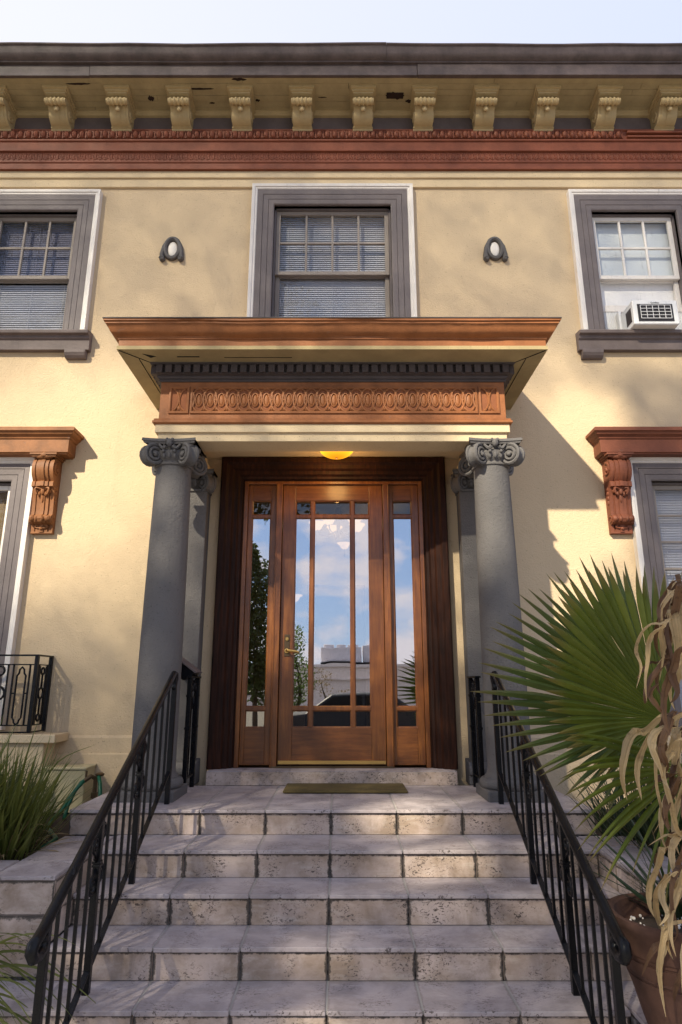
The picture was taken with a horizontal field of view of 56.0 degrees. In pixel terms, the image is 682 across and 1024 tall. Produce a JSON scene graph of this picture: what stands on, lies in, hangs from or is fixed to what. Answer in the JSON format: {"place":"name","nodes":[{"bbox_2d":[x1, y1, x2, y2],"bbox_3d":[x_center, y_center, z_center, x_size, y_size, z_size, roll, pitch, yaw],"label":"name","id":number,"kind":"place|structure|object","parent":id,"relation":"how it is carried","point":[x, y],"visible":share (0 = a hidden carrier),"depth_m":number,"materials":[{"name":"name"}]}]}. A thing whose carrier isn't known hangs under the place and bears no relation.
{"place":"outdoors","nodes":[
{"label":"outdoors","id":0,"kind":"place"},
{"bbox_2d":[0,42,681,808],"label":"house","id":1,"kind":"structure","parent":0,"point":[242,286],"depth_m":6.23,"materials":[{"name":"beige paint"}]},
{"bbox_2d":[0,457,33,729],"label":"window","id":2,"kind":"structure","parent":1,"relation":"in","point":[16,497],"depth_m":5.83,"materials":[{"name":"white paint"}]},
{"bbox_2d":[0,654,53,732],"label":"window guard","id":3,"kind":"object","parent":1,"relation":"on","point":[35,697],"visible":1,"depth_m":5.30,"materials":[{"name":"black metal"}]},
{"bbox_2d":[0,189,102,359],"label":"window","id":4,"kind":"structure","parent":1,"relation":"in","point":[46,278],"depth_m":6.73,"materials":[{"name":"white paint"}]},
{"bbox_2d":[36,764,96,812],"bbox_3d":[-2.230,2.230,5.182,0.400,0.335,0.235,0,-15,0],"label":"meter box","id":5,"kind":"object","parent":1,"relation":"attached to","point":[87,785],"visible":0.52,"depth_m":5.11,"materials":[{"name":"metal"}]},
{"bbox_2d":[36,764,96,801],"bbox_3d":[-2.230,2.191,5.192,0.400,0.255,0.235,0,-15,0],"label":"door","id":6,"kind":"structure","parent":5,"relation":"in","point":[75,766],"depth_m":5.10,"materials":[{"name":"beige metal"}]},
{"bbox_2d":[295,594,302,608],"bbox_3d":[-0.618,1.200,8.584,0.217,0.179,0.226,-13,-20,41],"label":"wall sconce","id":7,"kind":"object","parent":1,"relation":"attached to","point":[297,596],"depth_m":8.55,"materials":[{"name":"white glass"}]},
{"bbox_2d":[247,183,416,316],"bbox_3d":[-0.091,-2.466,6.712,1.829,2.047,0.449,0,-15,0],"label":"window","id":8,"kind":"structure","parent":1,"relation":"in","point":[319,271],"depth_m":6.78,"materials":[{"name":"white paint"}]},
{"bbox_2d":[277,485,386,764],"bbox_3d":[-0.077,0.942,5.739,0.927,2.479,0.116,0,-15,0],"label":"door","id":9,"kind":"structure","parent":1,"relation":"in","point":[309,744],"depth_m":5.68,"materials":[{"name":"brown wood"}]},
{"bbox_2d":[320,451,352,458],"bbox_3d":[-0.040,-0.532,5.733,0.336,0.123,0.336,0,-15,0],"label":"ceiling lamp","id":10,"kind":"object","parent":1,"relation":"attached to","point":[336,454],"visible":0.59,"depth_m":5.69,"materials":[{"name":"yellow glass"}]},
{"bbox_2d":[309,504,365,538],"bbox_3d":[-0.044,-0.220,7.523,0.667,1.080,0.667,0,-15,0],"label":"chandelier","id":11,"kind":"object","parent":1,"relation":"hanging from","point":[334,530],"visible":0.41,"depth_m":7.40,"materials":[{"name":"white glass"}]},
{"bbox_2d":[337,542,349,556],"bbox_3d":[0.052,0.544,9.381,0.217,0.179,0.226,-13,-20,41],"label":"wall sconce","id":12,"kind":"object","parent":1,"relation":"attached to","point":[344,546],"depth_m":9.34,"materials":[{"name":"white glass"}]},
{"bbox_2d":[566,189,681,359],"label":"window","id":13,"kind":"structure","parent":1,"relation":"in","point":[617,265],"depth_m":6.73,"materials":[{"name":"white paint"}]},
{"bbox_2d":[616,301,679,328],"bbox_3d":[3.055,-1.905,6.450,0.470,0.310,0.425,0,-15,0],"label":"air conditioner","id":14,"kind":"object","parent":13,"relation":"on","point":[649,315],"visible":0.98,"depth_m":6.26,"materials":[{"name":"white plastic"}]},
{"bbox_2d":[629,457,681,726],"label":"window","id":15,"kind":"structure","parent":1,"relation":"in","point":[656,507],"depth_m":5.98,"materials":[{"name":"white paint"}]},
{"bbox_2d":[0,0,681,43],"label":"sky","id":16,"kind":"structure","parent":0,"point":[65,21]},
{"bbox_2d":[5,810,681,860],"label":"garden soil","id":17,"kind":"structure","parent":0,"point":[62,828],"depth_m":4.49,"materials":[{"name":"brown soil"}]},
{"bbox_2d":[0,714,113,860],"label":"grass clump","id":18,"kind":"object","parent":17,"relation":"on","point":[22,811],"visible":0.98,"depth_m":3.88,"materials":[{"name":"green plant"}]},
{"bbox_2d":[84,771,104,798],"bbox_3d":[-1.941,2.196,5.010,0.155,0.330,0.070,4,-16,-16],"label":"garden tap","id":19,"kind":"object","parent":17,"relation":"on","point":[94,793],"visible":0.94,"depth_m":5.03,"materials":[{"name":"brown metal"}]},
{"bbox_2d":[38,776,101,849],"bbox_3d":[-1.980,2.068,4.473,0.327,0.298,1.114,0,-15,0],"label":"garden hose","id":20,"kind":"object","parent":19,"relation":"hanging from","point":[77,787],"visible":0.69,"depth_m":4.88,"materials":[{"name":"green rubber"}]},
{"bbox_2d":[469,553,681,902],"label":"fan palm","id":21,"kind":"object","parent":17,"relation":"on","point":[587,665],"visible":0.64,"depth_m":3.02,"materials":[{"name":"green plant"}]},
{"bbox_2d":[564,736,681,860],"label":"reed clump","id":22,"kind":"object","parent":17,"relation":"on","point":[624,830],"visible":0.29,"depth_m":3.93,"materials":[{"name":"green plant"}]},
{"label":"pavement","id":23,"kind":"structure","parent":0,"visible":0},
{"bbox_2d":[0,933,95,1023],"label":"arching grass","id":24,"kind":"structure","parent":23,"relation":"on","point":[15,968],"depth_m":2.80,"materials":[{"name":"green plant"}]},
{"label":"ground","id":25,"kind":"structure","parent":0,"visible":0},
{"bbox_2d":[0,768,681,1023],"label":"stone steps","id":26,"kind":"structure","parent":25,"relation":"on","point":[253,896],"depth_m":3.44,"materials":[{"name":"stone"}]},
{"bbox_2d":[24,671,178,1023],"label":"stair handrail","id":27,"kind":"object","parent":26,"relation":"on","point":[37,950],"visible":0.99,"depth_m":3.12,"materials":[{"name":"black metal"}]},
{"bbox_2d":[182,676,200,786],"bbox_3d":[-1.185,1.736,5.068,0.044,0.850,0.350,0,-15,0],"label":"porch guard","id":28,"kind":"object","parent":26,"relation":"on","point":[192,701],"visible":0.98,"depth_m":5.05,"materials":[{"name":"black metal"}]},
{"bbox_2d":[181,657,201,679],"bbox_3d":[-1.283,1.246,5.246,0.254,0.250,0.240,0,-15,0],"label":"mailbox","id":29,"kind":"object","parent":28,"relation":"on","point":[188,668],"visible":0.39,"depth_m":5.13,"materials":[{"name":"black metal"}]},
{"bbox_2d":[283,783,407,792],"bbox_3d":[0.033,2.134,4.957,0.935,0.020,0.380,0,-15,0],"label":"doormat","id":30,"kind":"object","parent":26,"relation":"on","point":[345,788],"visible":1,"depth_m":4.88,"materials":[{"name":"brown fabric"}]},
{"bbox_2d":[466,676,484,786],"bbox_3d":[1.068,1.736,5.068,0.044,0.850,0.350,0,-15,0],"label":"porch guard","id":31,"kind":"object","parent":26,"relation":"on","point":[474,709],"visible":0.92,"depth_m":5.05,"materials":[{"name":"black metal"}]},
{"bbox_2d":[490,671,632,1023],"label":"stair handrail","id":32,"kind":"object","parent":26,"relation":"on","point":[619,949],"visible":0.93,"depth_m":3.10,"materials":[{"name":"black metal"}]},
{"bbox_2d":[608,892,681,1023],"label":"terracotta pot","id":33,"kind":"object","parent":26,"relation":"on","point":[641,939],"visible":0.55,"depth_m":2.52,"materials":[{"name":"brown ceramic"}]},
{"bbox_2d":[619,574,681,1015],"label":"withered plant","id":34,"kind":"object","parent":33,"relation":"in","point":[667,631],"visible":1,"depth_m":2.52,"materials":[{"name":"beige plant"}]},
{"bbox_2d":[629,914,681,932],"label":"potting soil","id":35,"kind":"structure","parent":33,"relation":"in","point":[649,921],"depth_m":2.78,"materials":[{"name":"brown soil"}]},
{"bbox_2d":[574,819,681,919],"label":"spiky grass","id":36,"kind":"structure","parent":35,"relation":"on","point":[678,913],"depth_m":2.83,"materials":[{"name":"green plant"}]}
]}

